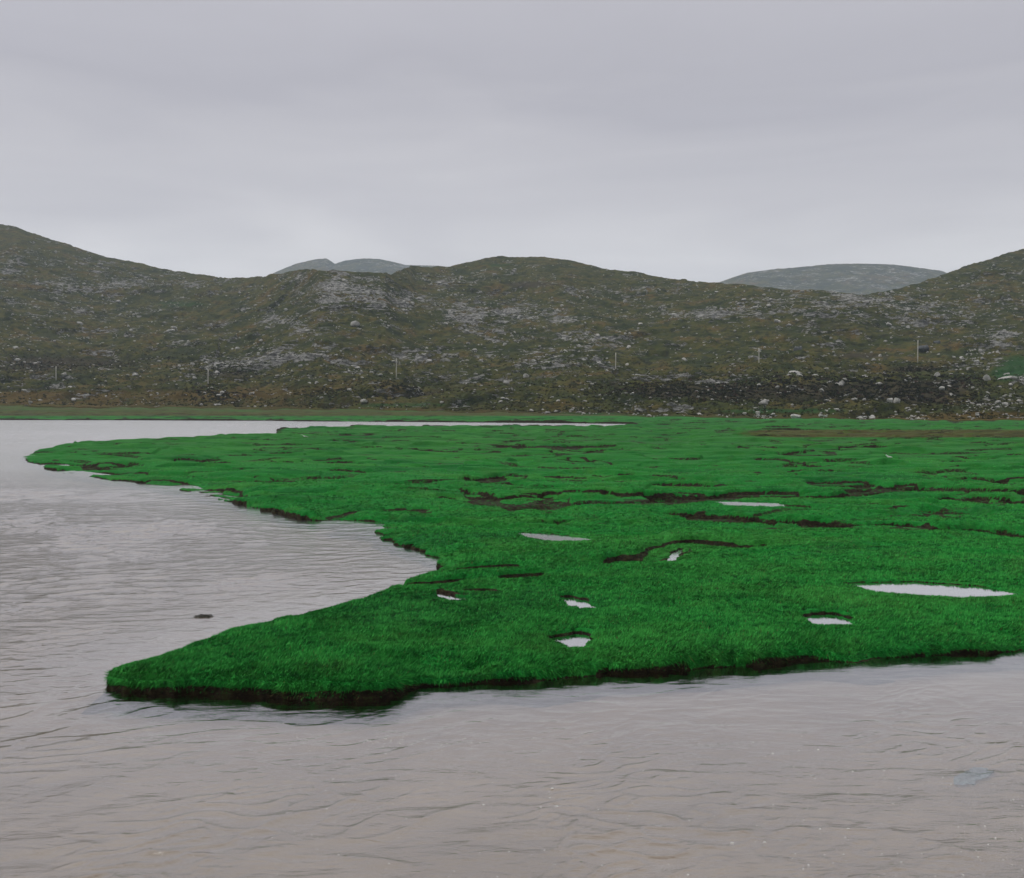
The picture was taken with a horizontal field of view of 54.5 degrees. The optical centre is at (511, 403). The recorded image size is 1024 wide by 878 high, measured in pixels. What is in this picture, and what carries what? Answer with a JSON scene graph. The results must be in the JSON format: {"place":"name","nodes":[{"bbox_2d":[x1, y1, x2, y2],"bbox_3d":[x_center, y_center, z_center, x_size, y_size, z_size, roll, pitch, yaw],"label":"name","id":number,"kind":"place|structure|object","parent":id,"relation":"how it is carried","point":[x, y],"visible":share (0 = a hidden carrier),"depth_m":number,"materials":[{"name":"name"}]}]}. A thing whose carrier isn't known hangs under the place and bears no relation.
{"place":"outdoors","nodes":[
{"label":"outdoors","id":0,"kind":"place"},
{"bbox_2d":[273,258,445,274],"bbox_3d":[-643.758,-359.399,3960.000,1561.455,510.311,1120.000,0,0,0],"label":"hill","id":1,"kind":"structure","parent":0,"point":[369,265],"depth_m":4134.73,"materials":[{"name":"grey stone"}]},
{"bbox_2d":[0,420,1023,877],"bbox_3d":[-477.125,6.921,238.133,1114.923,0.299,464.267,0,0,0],"label":"water","id":2,"kind":"structure","parent":0,"point":[348,552],"depth_m":25.42,"materials":[{"name":"grey liquid"}]},
{"bbox_2d":[193,614,213,617],"bbox_3d":[-10.140,6.970,32.657,0.691,0.077,0.545,0,0,24],"label":"seaweed clump","id":3,"kind":"object","parent":2,"relation":"on","point":[205,616],"visible":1,"depth_m":32.62,"materials":[{"name":"black plant"}]},
{"bbox_2d":[0,224,1023,421],"bbox_3d":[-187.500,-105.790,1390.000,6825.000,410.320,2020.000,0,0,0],"label":"hillside","id":4,"kind":"structure","parent":0,"point":[840,324],"depth_m":770.07,"materials":[{"name":"plant"}]},
{"bbox_2d":[350,321,359,326],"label":"boulder","id":5,"kind":"object","parent":4,"relation":"on","point":[355,323],"visible":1,"depth_m":746.36,"materials":[{"name":"grey stone"}]},
{"bbox_2d":[0,345,1023,419],"bbox_3d":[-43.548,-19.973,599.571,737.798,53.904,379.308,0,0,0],"label":"heather","id":6,"kind":"object","parent":4,"relation":"on","point":[885,387],"visible":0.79,"depth_m":517.53,"materials":[{"name":"plant"}]},
{"bbox_2d":[0,247,1023,419],"bbox_3d":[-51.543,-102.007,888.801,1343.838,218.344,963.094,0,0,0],"label":"loose rocks","id":7,"kind":"object","parent":4,"relation":"on","point":[509,311],"visible":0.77,"depth_m":816.42,"materials":[{"name":"grey stone"}]},
{"bbox_2d":[759,399,767,405],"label":"boulder","id":8,"kind":"object","parent":4,"relation":"on","point":[764,402],"visible":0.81,"depth_m":465.80,"materials":[{"name":"grey stone"}]},
{"bbox_2d":[918,345,928,351],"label":"boulder","id":9,"kind":"object","parent":4,"relation":"on","point":[922,348],"visible":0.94,"depth_m":657.60,"materials":[{"name":"grey stone"}]},
{"bbox_2d":[983,374,990,380],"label":"boulder","id":10,"kind":"object","parent":4,"relation":"on","point":[986,377],"visible":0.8,"depth_m":511.21,"materials":[{"name":"grey stone"}]},
{"bbox_2d":[997,376,1017,379],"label":"boulder","id":11,"kind":"object","parent":4,"relation":"on","point":[1011,377],"visible":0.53,"depth_m":512.37,"materials":[{"name":"grey stone"}]},
{"bbox_2d":[0,405,1023,725],"bbox_3d":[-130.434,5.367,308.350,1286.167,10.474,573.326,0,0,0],"label":"marsh ground","id":12,"kind":"structure","parent":0,"point":[808,447],"depth_m":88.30,"materials":[{"name":"green plant"}]},
{"bbox_2d":[436,592,467,599],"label":"pool","id":13,"kind":"structure","parent":12,"relation":"on","point":[446,596],"depth_m":34.96,"materials":[{"name":"liquid"}]},
{"bbox_2d":[519,533,589,540],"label":"pool","id":14,"kind":"structure","parent":12,"relation":"on","point":[552,537],"depth_m":48.75,"materials":[{"name":"liquid"}]},
{"bbox_2d":[549,633,590,646],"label":"pool","id":15,"kind":"structure","parent":12,"relation":"on","point":[576,639],"depth_m":28.20,"materials":[{"name":"liquid"}]},
{"bbox_2d":[560,596,594,607],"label":"pool","id":16,"kind":"structure","parent":12,"relation":"on","point":[580,603],"depth_m":33.46,"materials":[{"name":"liquid"}]},
{"bbox_2d":[667,549,681,560],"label":"pool","id":17,"kind":"structure","parent":12,"relation":"on","point":[673,556],"depth_m":44.54,"materials":[{"name":"liquid"}]},
{"bbox_2d":[719,502,783,506],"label":"pool","id":18,"kind":"structure","parent":12,"relation":"on","point":[752,504],"depth_m":65.17,"materials":[{"name":"liquid"}]},
{"bbox_2d":[791,414,800,417],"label":"boulder","id":19,"kind":"object","parent":12,"relation":"on","point":[795,416],"visible":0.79,"depth_m":431.68,"materials":[{"name":"grey stone"}]},
{"bbox_2d":[802,613,852,624],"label":"pool","id":20,"kind":"structure","parent":12,"relation":"on","point":[824,619],"depth_m":30.82,"materials":[{"name":"liquid"}]},
{"bbox_2d":[848,582,1018,597],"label":"pool","id":21,"kind":"structure","parent":12,"relation":"on","point":[934,589],"depth_m":35.21,"materials":[{"name":"liquid"}]},
{"bbox_2d":[0,0,1023,282],"label":"sky","id":22,"kind":"structure","parent":0,"point":[709,141],"materials":[{"name":"grey"}]},
{"bbox_2d":[719,264,946,294],"bbox_3d":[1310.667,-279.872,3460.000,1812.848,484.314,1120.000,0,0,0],"label":"hill","id":23,"kind":"structure","parent":0,"point":[859,279],"depth_m":3521.37,"materials":[{"name":"grey stone"}]},
{"bbox_2d":[953,767,991,784],"bbox_3d":[9.196,7.440,19.864,1.323,0.090,0.493,0,0,-39],"label":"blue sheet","id":24,"kind":"object","parent":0,"point":[956,779],"visible":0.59,"depth_m":19.76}
]}

